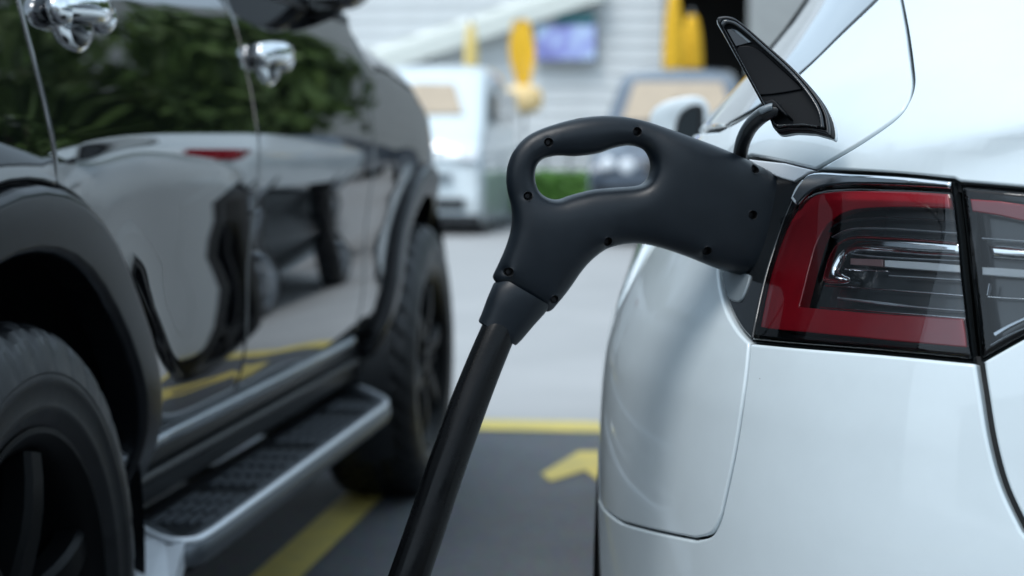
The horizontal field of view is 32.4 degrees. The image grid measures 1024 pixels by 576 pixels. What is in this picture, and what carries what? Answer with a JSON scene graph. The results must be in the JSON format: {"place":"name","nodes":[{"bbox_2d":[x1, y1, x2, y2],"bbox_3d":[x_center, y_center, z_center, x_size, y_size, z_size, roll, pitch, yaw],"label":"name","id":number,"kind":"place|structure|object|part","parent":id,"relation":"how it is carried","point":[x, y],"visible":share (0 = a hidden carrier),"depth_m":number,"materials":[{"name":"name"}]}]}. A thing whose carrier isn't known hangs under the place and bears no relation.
{"place":"outdoors","nodes":[
{"label":"outdoors","id":0,"kind":"place"},
{"bbox_2d":[143,430,597,575],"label":"parking bay","id":1,"kind":"object","parent":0,"point":[515,512],"depth_m":4.67,"materials":[{"name":"grey asphalt"}]},
{"bbox_2d":[0,0,453,575],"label":"black suv","id":2,"kind":"object","parent":1,"relation":"on","point":[220,232],"visible":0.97,"depth_m":2.94,"materials":[{"name":"black paint"}]},
{"bbox_3d":[-0.558,-0.136,2.699,0.112,0.765,1.042,1,5,7],"label":"rear door","id":3,"kind":"part","parent":2,"relation":"part of","materials":[{"name":"black paint"}]},
{"bbox_3d":[-0.427,-0.215,3.696,0.119,0.765,1.142,1,5,7],"label":"front door","id":4,"kind":"part","parent":2,"relation":"part of","materials":[{"name":"black paint"}]},
{"bbox_2d":[252,491,384,575],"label":"parking line","id":5,"kind":"object","parent":1,"relation":"on","point":[308,547],"depth_m":4.48,"materials":[{"name":"yellow paint"}]},
{"bbox_2d":[480,419,597,431],"bbox_3d":[2.266,0.512,6.001,21.000,0.001,0.240,1,5,7],"label":"bay end line","id":6,"kind":"object","parent":1,"relation":"on","point":[543,425],"depth_m":6.28,"materials":[{"name":"yellow paint"}]},
{"bbox_2d":[541,451,597,480],"bbox_3d":[0.277,0.561,5.380,0.365,0.001,0.751,1,5,7],"label":"painted arrow","id":7,"kind":"object","parent":1,"relation":"on","point":[579,461],"visible":0.33,"depth_m":5.47,"materials":[{"name":"yellow paint"}]},
{"bbox_2d":[593,0,1023,575],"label":"electric car","id":8,"kind":"object","parent":1,"relation":"on","point":[831,383],"visible":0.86,"depth_m":1.69,"materials":[{"name":"white paint"}]},
{"bbox_2d":[388,116,776,575],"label":"charging connector","id":9,"kind":"object","parent":8,"relation":"attached to","point":[706,203],"visible":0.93,"depth_m":1.78,"materials":[{"name":"black plastic"}]},
{"bbox_3d":[0.756,-0.444,3.298,0.787,0.383,2.870,1,5,7],"label":"side window","id":10,"kind":"part","parent":8,"relation":"part of","materials":[{"name":"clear glass"}]},
{"bbox_2d":[508,85,542,138],"bbox_3d":[0.167,-1.894,24.602,0.535,1.884,0.400,1,5,7],"label":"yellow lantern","id":11,"kind":"object","parent":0,"point":[530,98],"visible":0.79,"depth_m":24.38,"materials":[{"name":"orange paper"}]},
{"bbox_2d":[441,222,636,421],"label":"lane","id":12,"kind":"structure","parent":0,"point":[551,369],"depth_m":9.46,"materials":[{"name":"concrete"}]},
{"bbox_2d":[394,65,517,232],"bbox_3d":[-0.959,-1.776,22.138,1.761,2.039,3.963,1,5,7],"label":"white van","id":13,"kind":"object","parent":12,"relation":"on","point":[472,113],"visible":0.38,"depth_m":20.89,"materials":[{"name":"paint"}]},
{"bbox_3d":[-0.066,-2.281,22.276,0.032,0.420,2.000,1,5,7],"label":"side window","id":14,"kind":"part","parent":13,"relation":"part of","materials":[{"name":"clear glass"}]},
{"bbox_2d":[464,17,477,65],"bbox_3d":[-0.620,-2.603,26.669,0.520,2.973,0.520,1,5,7],"label":"folded parasol","id":15,"kind":"object","parent":12,"relation":"on","point":[470,53],"visible":0.56,"depth_m":26.52,"materials":[{"name":"yellow fabric"}]},
{"bbox_2d":[509,17,534,84],"bbox_3d":[0.144,-2.420,25.070,0.371,2.859,0.072,1,5,7],"label":"feather flag","id":16,"kind":"object","parent":12,"relation":"on","point":[521,51],"visible":0.79,"depth_m":25.00,"materials":[{"name":"yellow fabric"}]},
{"bbox_2d":[493,168,588,224],"bbox_3d":[0.413,-1.204,23.108,1.353,0.742,0.656,1,5,7],"label":"clipped hedge","id":17,"kind":"object","parent":12,"relation":"on","point":[549,183],"visible":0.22,"depth_m":22.87,"materials":[{"name":"green plant"}]},
{"bbox_2d":[538,156,589,170],"bbox_3d":[0.460,-1.421,24.097,1.382,1.020,0.060,1,5,7],"label":"railing","id":18,"kind":"object","parent":12,"relation":"on","point":[546,162],"visible":0.04,"depth_m":24.02,"materials":[{"name":"grey metal"}]},
{"bbox_2d":[342,0,802,187],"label":"shop building","id":19,"kind":"structure","parent":12,"relation":"on","point":[393,33],"depth_m":27.95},
{"bbox_2d":[534,11,597,62],"bbox_3d":[0.845,-3.953,27.718,1.004,0.793,0.145,1,5,7],"label":"display screen","id":20,"kind":"object","parent":19,"relation":"attached to","point":[568,37],"visible":0.98,"depth_m":27.65,"materials":[{"name":"purple glass"}]},
{"bbox_2d":[588,68,737,190],"bbox_3d":[1.902,-1.534,19.980,1.759,1.897,4.346,1,5,7],"label":"slate blue car","id":21,"kind":"object","parent":12,"relation":"on","point":[642,94],"visible":0.17,"depth_m":18.84,"materials":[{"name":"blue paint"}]},
{"bbox_2d":[663,0,683,68],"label":"folded parasol","id":22,"kind":"object","parent":12,"relation":"on","point":[673,50],"visible":0.49,"depth_m":24.62,"materials":[{"name":"yellow fabric"}]},
{"bbox_2d":[683,9,702,68],"bbox_3d":[2.580,-2.511,25.359,0.520,2.994,0.520,1,5,7],"label":"folded parasol","id":23,"kind":"object","parent":12,"relation":"on","point":[693,53],"visible":0.45,"depth_m":25.18,"materials":[{"name":"yellow fabric"}]}
]}

